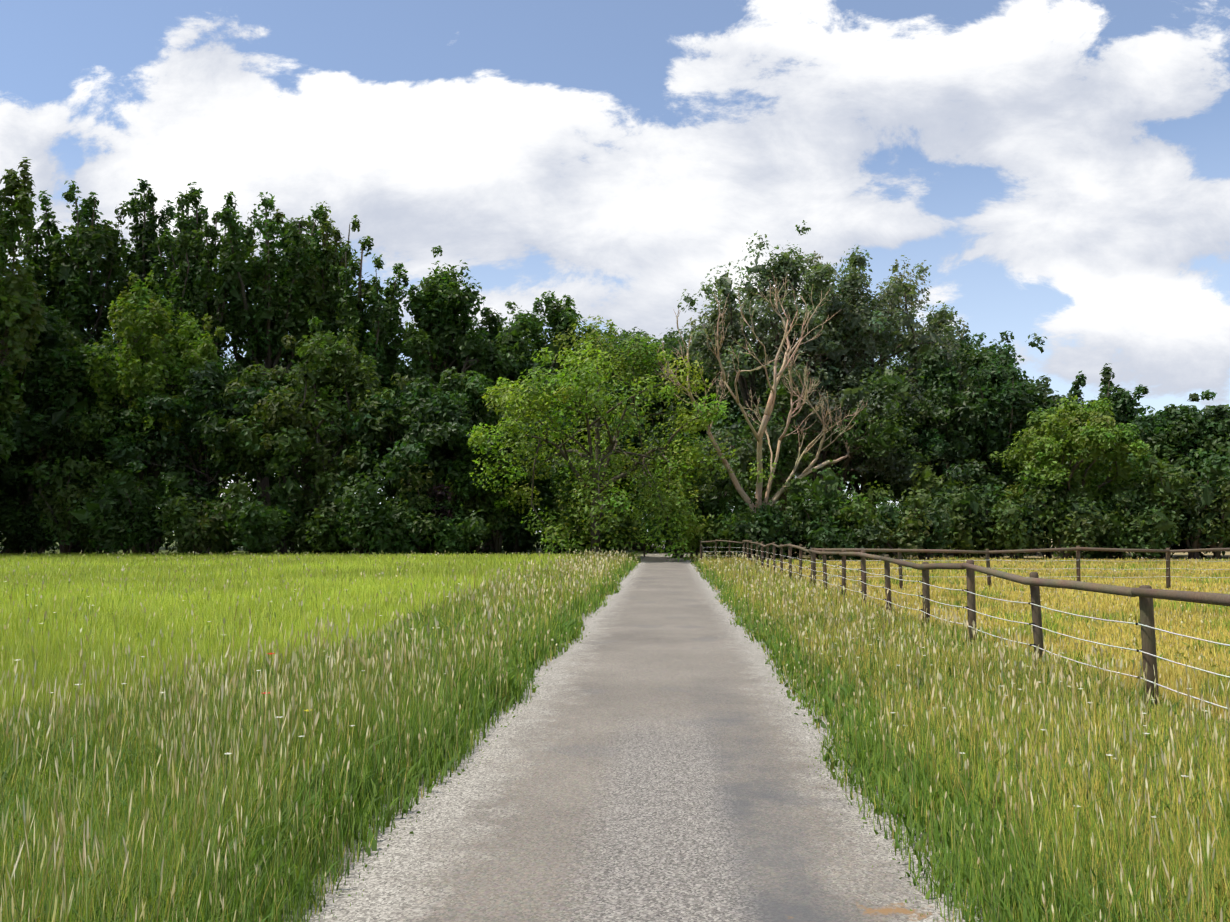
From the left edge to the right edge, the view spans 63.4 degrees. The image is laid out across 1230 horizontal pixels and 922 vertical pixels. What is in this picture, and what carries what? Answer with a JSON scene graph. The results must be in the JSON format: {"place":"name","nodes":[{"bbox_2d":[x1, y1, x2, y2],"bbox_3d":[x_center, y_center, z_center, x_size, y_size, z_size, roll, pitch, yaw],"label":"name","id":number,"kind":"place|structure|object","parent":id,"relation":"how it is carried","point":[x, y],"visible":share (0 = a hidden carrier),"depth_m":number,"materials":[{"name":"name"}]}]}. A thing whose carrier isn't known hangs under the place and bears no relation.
{"place":"outdoors","nodes":[
{"label":"outdoors","id":0,"kind":"place"},
{"bbox_2d":[0,533,1229,921],"bbox_3d":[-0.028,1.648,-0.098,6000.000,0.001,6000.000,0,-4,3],"label":"ground","id":1,"kind":"structure","parent":0,"point":[804,555],"depth_m":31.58,"materials":[{"name":"green plant"}]},
{"bbox_2d":[0,363,16,460],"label":"broadleaf tree","id":2,"kind":"object","parent":1,"relation":"on","point":[5,443],"visible":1,"depth_m":55.78,"materials":[{"name":"green plant"}]},
{"bbox_2d":[0,157,47,427],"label":"broadleaf tree","id":3,"kind":"object","parent":1,"relation":"on","point":[22,310],"visible":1,"depth_m":56.34,"materials":[{"name":"green plant"}]},
{"bbox_2d":[0,370,47,496],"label":"broadleaf tree","id":4,"kind":"object","parent":1,"relation":"on","point":[7,465],"visible":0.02,"depth_m":64.92,"materials":[{"name":"green plant"}]},
{"bbox_2d":[0,479,55,554],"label":"shrub","id":5,"kind":"object","parent":1,"relation":"on","point":[11,544],"visible":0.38,"depth_m":62.28,"materials":[{"name":"green plant"}]},
{"bbox_2d":[0,487,57,553],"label":"shrub","id":6,"kind":"object","parent":1,"relation":"on","point":[34,539],"visible":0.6,"depth_m":62.00,"materials":[{"name":"green plant"}]},
{"bbox_2d":[0,219,77,553],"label":"poplar tree","id":7,"kind":"object","parent":1,"relation":"on","point":[37,273],"visible":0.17,"depth_m":74.59,"materials":[{"name":"green plant"}]},
{"bbox_2d":[0,303,131,553],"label":"broadleaf tree","id":8,"kind":"object","parent":1,"relation":"on","point":[34,429],"visible":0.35,"depth_m":64.56,"materials":[{"name":"green plant"}]},
{"bbox_2d":[22,456,121,553],"bbox_3d":[-33.380,2.907,61.146,3.689,6.558,5.290,-3,-5,40],"label":"shrub","id":9,"kind":"object","parent":1,"relation":"on","point":[62,525],"visible":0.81,"depth_m":60.63,"materials":[{"name":"green plant"}]},
{"bbox_2d":[10,180,155,552],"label":"poplar tree","id":10,"kind":"object","parent":1,"relation":"on","point":[96,243],"visible":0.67,"depth_m":74.91,"materials":[{"name":"green plant"}]},
{"bbox_2d":[0,323,189,554],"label":"broadleaf tree","id":11,"kind":"object","parent":1,"relation":"on","point":[130,420],"visible":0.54,"depth_m":64.83,"materials":[{"name":"green plant"}]},
{"bbox_2d":[64,483,158,554],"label":"shrub","id":12,"kind":"object","parent":1,"relation":"on","point":[106,526],"visible":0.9,"depth_m":59.64,"materials":[{"name":"green plant"}]},
{"bbox_2d":[66,455,156,553],"bbox_3d":[-31.711,2.930,62.374,5.840,6.780,4.462,0,-4,3],"label":"shrub","id":13,"kind":"object","parent":1,"relation":"on","point":[90,530],"visible":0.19,"depth_m":61.96,"materials":[{"name":"green plant"}]},
{"bbox_2d":[86,459,197,553],"bbox_3d":[-29.268,2.997,61.775,4.239,6.502,6.503,-3,-5,34],"label":"shrub","id":14,"kind":"object","parent":1,"relation":"on","point":[121,483],"visible":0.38,"depth_m":61.72,"materials":[{"name":"green plant"}]},
{"bbox_2d":[99,179,208,552],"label":"poplar tree","id":15,"kind":"object","parent":1,"relation":"on","point":[142,232],"visible":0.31,"depth_m":79.44,"materials":[{"name":"green plant"}]},
{"bbox_2d":[83,270,225,554],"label":"broadleaf tree","id":16,"kind":"object","parent":1,"relation":"on","point":[144,355],"visible":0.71,"depth_m":65.30,"materials":[{"name":"green plant"}]},
{"bbox_2d":[167,492,225,553],"bbox_3d":[-26.698,4.185,63.810,3.541,4.387,4.652,4,-6,-44],"label":"tree","id":17,"kind":"object","parent":1,"relation":"on","point":[203,501],"visible":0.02,"depth_m":62.97,"materials":[{"name":"green plant"}]},
{"bbox_2d":[149,191,246,491],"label":"poplar tree","id":18,"kind":"object","parent":1,"relation":"on","point":[199,297],"visible":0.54,"depth_m":76.03,"materials":[{"name":"green plant"}]},
{"bbox_2d":[150,474,261,555],"bbox_3d":[-24.146,3.494,60.235,5.582,5.532,7.043,0,-4,3],"label":"shrub","id":19,"kind":"object","parent":1,"relation":"on","point":[197,536],"visible":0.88,"depth_m":59.12,"materials":[{"name":"green plant"}]},
{"bbox_2d":[100,356,312,553],"bbox_3d":[-27.394,-0.165,67.475,14.222,15.028,13.536,0,-4,3],"label":"broadleaf tree","id":20,"kind":"object","parent":1,"relation":"on","point":[205,423],"visible":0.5,"depth_m":63.74,"materials":[{"name":"green plant"}]},
{"bbox_2d":[202,495,249,554],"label":"shrub","id":21,"kind":"object","parent":1,"relation":"on","point":[232,546],"visible":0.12,"depth_m":62.02,"materials":[{"name":"green plant"}]},
{"bbox_2d":[220,496,289,554],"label":"shrub","id":22,"kind":"object","parent":1,"relation":"on","point":[255,528],"visible":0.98,"depth_m":59.29,"materials":[{"name":"green plant"}]},
{"bbox_2d":[202,340,310,548],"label":"broadleaf tree","id":23,"kind":"object","parent":1,"relation":"on","point":[253,484],"visible":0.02,"depth_m":93.13,"materials":[{"name":"green plant"}]},
{"bbox_2d":[215,192,331,553],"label":"poplar tree","id":24,"kind":"object","parent":1,"relation":"on","point":[269,316],"visible":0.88,"depth_m":76.94,"materials":[{"name":"green plant"}]},
{"bbox_2d":[241,453,308,554],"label":"shrub","id":25,"kind":"object","parent":1,"relation":"on","point":[289,487],"visible":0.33,"depth_m":61.95,"materials":[{"name":"green plant"}]},
{"bbox_2d":[206,313,414,553],"bbox_3d":[-19.744,-1.478,66.405,13.877,17.140,10.655,3,-5,-32],"label":"broadleaf tree","id":26,"kind":"object","parent":1,"relation":"on","point":[336,375],"visible":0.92,"depth_m":64.54,"materials":[{"name":"green plant"}]},
{"bbox_2d":[283,493,347,554],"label":"shrub","id":27,"kind":"object","parent":1,"relation":"on","point":[299,538],"visible":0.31,"depth_m":61.97,"materials":[{"name":"green plant"}]},
{"bbox_2d":[271,200,360,509],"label":"poplar tree","id":28,"kind":"object","parent":1,"relation":"on","point":[333,256],"visible":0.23,"depth_m":79.72,"materials":[{"name":"green plant"}]},
{"bbox_2d":[241,413,397,518],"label":"broadleaf tree","id":29,"kind":"object","parent":1,"relation":"on","point":[341,480],"depth_m":92.28,"materials":[{"name":"green plant"}]},
{"bbox_2d":[305,505,355,553],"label":"shrub","id":30,"kind":"object","parent":1,"relation":"on","point":[324,528],"visible":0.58,"depth_m":60.73,"materials":[{"name":"green plant"}]},
{"bbox_2d":[318,457,398,555],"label":"shrub","id":31,"kind":"object","parent":1,"relation":"on","point":[343,492],"visible":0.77,"depth_m":60.07,"materials":[{"name":"green plant"}]},
{"bbox_2d":[313,236,409,553],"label":"poplar tree","id":32,"kind":"object","parent":1,"relation":"on","point":[355,315],"visible":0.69,"depth_m":77.44,"materials":[{"name":"green plant"}]},
{"bbox_2d":[352,490,442,554],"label":"shrub","id":33,"kind":"object","parent":1,"relation":"on","point":[398,531],"visible":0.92,"depth_m":59.98,"materials":[{"name":"green plant"}]},
{"bbox_2d":[322,376,511,553],"bbox_3d":[-12.810,0.744,66.353,12.503,12.624,12.992,0,-4,3],"label":"broadleaf tree","id":34,"kind":"object","parent":1,"relation":"on","point":[438,419],"visible":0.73,"depth_m":63.67,"materials":[{"name":"green plant"}]},
{"bbox_2d":[384,451,467,554],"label":"shrub","id":35,"kind":"object","parent":1,"relation":"on","point":[417,481],"visible":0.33,"depth_m":62.26,"materials":[{"name":"green plant"}]},
{"bbox_2d":[422,483,465,553],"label":"shrub","id":36,"kind":"object","parent":1,"relation":"on","point":[441,493],"visible":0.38,"depth_m":61.91,"materials":[{"name":"green plant"}]},
{"bbox_2d":[364,245,524,552],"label":"broadleaf tree","id":37,"kind":"object","parent":1,"relation":"on","point":[443,299],"visible":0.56,"depth_m":80.47,"materials":[{"name":"green plant"}]},
{"bbox_2d":[426,509,491,554],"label":"shrub","id":38,"kind":"object","parent":1,"relation":"on","point":[452,538],"visible":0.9,"depth_m":60.80,"materials":[{"name":"green plant"}]},
{"bbox_2d":[383,366,539,555],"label":"broadleaf tree","id":39,"kind":"object","parent":1,"relation":"on","point":[474,387],"visible":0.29,"depth_m":66.24,"materials":[{"name":"green plant"}]},
{"bbox_2d":[450,473,507,554],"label":"shrub","id":40,"kind":"object","parent":1,"relation":"on","point":[478,504],"visible":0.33,"depth_m":64.48,"materials":[{"name":"green plant"}]},
{"bbox_2d":[396,388,576,554],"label":"broadleaf tree","id":41,"kind":"object","parent":1,"relation":"on","point":[508,549],"visible":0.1,"depth_m":69.87,"materials":[{"name":"green plant"}]},
{"bbox_2d":[431,307,566,551],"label":"broadleaf tree","id":42,"kind":"object","parent":1,"relation":"on","point":[491,319],"visible":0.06,"depth_m":84.08,"materials":[{"name":"green plant"}]},
{"bbox_2d":[476,455,522,555],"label":"shrub","id":43,"kind":"object","parent":1,"relation":"on","point":[497,539],"visible":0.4,"depth_m":65.19,"materials":[{"name":"green plant"}]},
{"bbox_2d":[498,457,557,554],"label":"shrub","id":44,"kind":"object","parent":1,"relation":"on","point":[521,536],"visible":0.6,"depth_m":66.13,"materials":[{"name":"green plant"}]},
{"bbox_2d":[473,291,631,551],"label":"broadleaf tree","id":45,"kind":"object","parent":1,"relation":"on","point":[559,317],"visible":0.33,"depth_m":86.13,"materials":[{"name":"green plant"}]},
{"bbox_2d":[536,456,618,554],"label":"shrub","id":46,"kind":"object","parent":1,"relation":"on","point":[554,506],"visible":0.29,"depth_m":67.19,"materials":[{"name":"green plant"}]},
{"bbox_2d":[548,453,618,554],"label":"shrub","id":47,"kind":"object","parent":1,"relation":"on","point":[565,468],"visible":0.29,"depth_m":64.62,"materials":[{"name":"green plant"}]},
{"bbox_2d":[555,490,644,555],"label":"shrub","id":48,"kind":"object","parent":1,"relation":"on","point":[625,524],"visible":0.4,"depth_m":64.33,"materials":[{"name":"green plant"}]},
{"bbox_2d":[547,328,654,549],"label":"broadleaf tree","id":49,"kind":"object","parent":1,"relation":"on","point":[627,548],"depth_m":95.21,"materials":[{"name":"green plant"}]},
{"bbox_2d":[437,316,775,561],"bbox_3d":[-0.359,-0.364,61.516,17.752,17.002,16.289,3,-5,-33],"label":"broadleaf tree","id":50,"kind":"object","parent":1,"relation":"on","point":[597,462],"visible":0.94,"depth_m":59.25,"materials":[{"name":"green plant"}]},
{"bbox_2d":[553,335,727,514],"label":"broadleaf tree","id":51,"kind":"object","parent":1,"relation":"on","point":[582,441],"depth_m":90.01,"materials":[{"name":"green plant"}]},
{"bbox_2d":[562,327,730,550],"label":"broadleaf tree","id":52,"kind":"object","parent":1,"relation":"on","point":[693,359],"visible":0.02,"depth_m":85.21,"materials":[{"name":"green plant"}]},
{"bbox_2d":[610,488,697,552],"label":"shrub","id":53,"kind":"object","parent":1,"relation":"on","point":[651,535],"visible":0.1,"depth_m":78.47,"materials":[{"name":"green plant"}]},
{"bbox_2d":[628,477,700,557],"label":"shrub","id":54,"kind":"object","parent":1,"relation":"on","point":[671,542],"visible":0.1,"depth_m":64.57,"materials":[{"name":"green plant"}]},
{"bbox_2d":[589,345,753,552],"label":"broadleaf tree","id":55,"kind":"object","parent":1,"relation":"on","point":[728,397],"visible":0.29,"depth_m":81.99,"materials":[{"name":"green plant"}]},
{"bbox_2d":[606,327,753,548],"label":"broadleaf tree","id":56,"kind":"object","parent":1,"relation":"on","point":[673,333],"depth_m":100.83,"materials":[{"name":"green plant"}]},
{"bbox_2d":[675,508,705,558],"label":"shrub","id":57,"kind":"object","parent":1,"relation":"on","point":[693,544],"visible":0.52,"depth_m":62.20,"materials":[{"name":"green plant"}]},
{"bbox_2d":[686,456,754,556],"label":"shrub","id":58,"kind":"object","parent":1,"relation":"on","point":[720,497],"visible":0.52,"depth_m":64.18,"materials":[{"name":"green plant"}]},
{"bbox_2d":[700,539,742,558],"bbox_3d":[5.800,5.016,53.974,2.518,1.517,0.232,-2,-4,22],"label":"fence end","id":59,"kind":"object","parent":1,"relation":"on","point":[716,540],"visible":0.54,"depth_m":54.09,"materials":[{"name":"brown wood"}]},
{"bbox_2d":[648,319,803,549],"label":"broadleaf tree","id":60,"kind":"object","parent":1,"relation":"on","point":[669,345],"visible":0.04,"depth_m":89.41,"materials":[{"name":"green plant"}]},
{"bbox_2d":[694,507,792,558],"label":"shrub","id":61,"kind":"object","parent":1,"relation":"on","point":[718,532],"visible":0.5,"depth_m":59.74,"materials":[{"name":"green plant"}]},
{"bbox_2d":[713,498,798,559],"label":"shrub","id":62,"kind":"object","parent":1,"relation":"on","point":[766,528],"visible":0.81,"depth_m":58.20,"materials":[{"name":"green plant"}]},
{"bbox_2d":[651,274,867,513],"bbox_3d":[11.447,-2.851,62.980,18.016,18.441,10.652,3,-5,-33],"label":"dead tree","id":63,"kind":"object","parent":1,"relation":"on","point":[757,500],"visible":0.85,"depth_m":62.29,"materials":[{"name":"wood"}]},
{"bbox_2d":[699,376,857,512],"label":"broadleaf tree","id":64,"kind":"object","parent":1,"relation":"on","point":[749,486],"visible":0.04,"depth_m":97.32,"materials":[{"name":"green plant"}]},
{"bbox_2d":[752,509,816,558],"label":"shrub","id":65,"kind":"object","parent":1,"relation":"on","point":[790,539],"visible":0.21,"depth_m":60.44,"materials":[{"name":"green plant"}]},
{"bbox_2d":[677,220,903,519],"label":"broadleaf tree","id":66,"kind":"object","parent":1,"relation":"on","point":[782,267],"visible":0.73,"depth_m":73.58,"materials":[{"name":"green plant"}]},
{"bbox_2d":[684,302,954,554],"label":"broadleaf tree","id":67,"kind":"object","parent":1,"relation":"on","point":[881,457],"visible":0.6,"depth_m":68.97,"materials":[{"name":"green plant"}]},
{"bbox_2d":[777,460,866,558],"bbox_3d":[12.708,3.073,60.733,5.818,6.204,5.542,0,-4,3],"label":"shrub","id":68,"kind":"object","parent":1,"relation":"on","point":[823,490],"visible":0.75,"depth_m":59.91,"materials":[{"name":"green plant"}]},
{"bbox_2d":[733,348,921,513],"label":"broadleaf tree","id":69,"kind":"object","parent":1,"relation":"on","point":[833,455],"depth_m":95.61,"materials":[{"name":"green plant"}]},
{"bbox_2d":[804,515,888,560],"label":"shrub","id":70,"kind":"object","parent":1,"relation":"on","point":[867,536],"visible":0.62,"depth_m":57.05,"materials":[{"name":"green plant"}]},
{"bbox_2d":[819,481,901,554],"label":"shrub","id":71,"kind":"object","parent":1,"relation":"on","point":[876,494],"visible":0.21,"depth_m":60.29,"materials":[{"name":"green plant"}]},
{"bbox_2d":[745,244,989,553],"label":"broadleaf tree","id":72,"kind":"object","parent":1,"relation":"on","point":[939,323],"visible":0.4,"depth_m":75.49,"materials":[{"name":"green plant"}]},
{"bbox_2d":[838,487,935,559],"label":"shrub","id":73,"kind":"object","parent":1,"relation":"on","point":[909,537],"visible":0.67,"depth_m":57.35,"materials":[{"name":"green plant"}]},
{"bbox_2d":[871,492,956,559],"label":"shrub","id":74,"kind":"object","parent":1,"relation":"on","point":[938,529],"visible":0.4,"depth_m":57.93,"materials":[{"name":"green plant"}]},
{"bbox_2d":[826,343,1028,548],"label":"broadleaf tree","id":75,"kind":"object","parent":1,"relation":"on","point":[1009,346],"depth_m":92.82,"materials":[{"name":"green plant"}]},
{"bbox_2d":[897,462,974,557],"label":"shrub","id":76,"kind":"object","parent":1,"relation":"on","point":[926,479],"visible":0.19,"depth_m":63.15,"materials":[{"name":"green plant"}]},
{"bbox_2d":[858,346,1043,554],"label":"broadleaf tree","id":77,"kind":"object","parent":1,"relation":"on","point":[938,375],"visible":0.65,"depth_m":69.97,"materials":[{"name":"green plant"}]},
{"bbox_2d":[873,330,1051,493],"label":"broadleaf tree","id":78,"kind":"object","parent":1,"relation":"on","point":[1000,356],"visible":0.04,"depth_m":86.43,"materials":[{"name":"green plant"}]},
{"bbox_2d":[921,459,1011,558],"bbox_3d":[21.940,3.010,62.325,5.632,6.564,5.087,0,-4,3],"label":"shrub","id":79,"kind":"object","parent":1,"relation":"on","point":[975,502],"visible":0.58,"depth_m":62.00,"materials":[{"name":"green plant"}]},
{"bbox_2d":[941,505,1017,558],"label":"shrub","id":80,"kind":"object","parent":1,"relation":"on","point":[967,541],"visible":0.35,"depth_m":61.50,"materials":[{"name":"green plant"}]},
{"bbox_2d":[742,540,1229,712],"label":"fence","id":81,"kind":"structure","parent":1,"relation":"on","point":[1146,594],"depth_m":11.09,"materials":[{"name":"brown wood"}]},
{"bbox_2d":[950,365,1026,554],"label":"poplar tree","id":82,"kind":"object","parent":1,"relation":"on","point":[971,372],"visible":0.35,"depth_m":69.65,"materials":[{"name":"green plant"}]},
{"bbox_2d":[951,379,1081,554],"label":"broadleaf tree","id":83,"kind":"object","parent":1,"relation":"on","point":[1045,401],"visible":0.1,"depth_m":74.88,"materials":[{"name":"green plant"}]},
{"bbox_2d":[987,494,1051,558],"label":"shrub","id":84,"kind":"object","parent":1,"relation":"on","point":[1008,531],"visible":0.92,"depth_m":60.82,"materials":[{"name":"green plant"}]},
{"bbox_2d":[814,546,1229,589],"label":"fence","id":85,"kind":"object","parent":1,"relation":"on","point":[1077,549],"visible":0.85,"depth_m":28.52,"materials":[{"name":"brown wood"}]},
{"bbox_2d":[995,464,1111,558],"bbox_3d":[27.093,3.233,62.792,6.595,6.218,6.357,0,-4,3],"label":"shrub","id":86,"kind":"object","parent":1,"relation":"on","point":[1029,484],"visible":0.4,"depth_m":61.96,"materials":[{"name":"green plant"}]},
{"bbox_2d":[1017,478,1105,558],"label":"shrub","id":87,"kind":"object","parent":1,"relation":"on","point":[1076,539],"visible":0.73,"depth_m":61.55,"materials":[{"name":"green plant"}]},
{"bbox_2d":[989,395,1157,557],"bbox_3d":[29.886,1.210,64.935,9.030,11.195,9.264,0,-4,3],"label":"broadleaf tree","id":88,"kind":"object","parent":1,"relation":"on","point":[1049,445],"visible":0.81,"depth_m":63.33,"materials":[{"name":"green plant"}]},
{"bbox_2d":[1052,497,1142,558],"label":"shrub","id":89,"kind":"object","parent":1,"relation":"on","point":[1107,539],"visible":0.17,"depth_m":62.49,"materials":[{"name":"green plant"}]},
{"bbox_2d":[1066,363,1148,555],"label":"poplar tree","id":90,"kind":"object","parent":1,"relation":"on","point":[1123,402],"visible":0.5,"depth_m":70.18,"materials":[{"name":"green plant"}]},
{"bbox_2d":[1089,494,1183,558],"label":"shrub","id":91,"kind":"object","parent":1,"relation":"on","point":[1164,522],"visible":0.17,"depth_m":60.31,"materials":[{"name":"green plant"}]},
{"bbox_2d":[1102,490,1180,558],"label":"shrub","id":92,"kind":"object","parent":1,"relation":"on","point":[1133,521],"visible":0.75,"depth_m":61.11,"materials":[{"name":"green plant"}]},
{"bbox_2d":[1065,419,1229,556],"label":"broadleaf tree","id":93,"kind":"object","parent":1,"relation":"on","point":[1157,449],"visible":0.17,"depth_m":65.47,"materials":[{"name":"green plant"}]},
{"bbox_2d":[1105,454,1196,558],"bbox_3d":[33.883,2.964,62.620,5.311,6.736,6.071,0,-4,3],"label":"shrub","id":94,"kind":"object","parent":1,"relation":"on","point":[1158,480],"visible":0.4,"depth_m":61.81,"materials":[{"name":"green plant"}]},
{"bbox_2d":[1100,392,1229,556],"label":"broadleaf tree","id":95,"kind":"object","parent":1,"relation":"on","point":[1183,420],"visible":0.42,"depth_m":65.16,"materials":[{"name":"green plant"}]},
{"bbox_2d":[1163,454,1229,558],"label":"shrub","id":96,"kind":"object","parent":1,"relation":"on","point":[1212,471],"visible":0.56,"depth_m":61.08,"materials":[{"name":"green plant"}]},
{"bbox_2d":[1168,467,1229,558],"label":"shrub","id":97,"kind":"object","parent":1,"relation":"on","point":[1223,505],"visible":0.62,"depth_m":61.04,"materials":[{"name":"green plant"}]},
{"bbox_2d":[1170,390,1229,545],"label":"broadleaf tree","id":98,"kind":"object","parent":1,"relation":"on","point":[1213,443],"visible":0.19,"depth_m":64.55,"materials":[{"name":"green plant"}]},
{"bbox_2d":[0,0,1229,531],"label":"sky","id":99,"kind":"structure","parent":0,"point":[1060,169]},
{"bbox_2d":[305,558,985,921],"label":"road","id":100,"kind":"structure","parent":0,"point":[648,753],"depth_m":5.86,"materials":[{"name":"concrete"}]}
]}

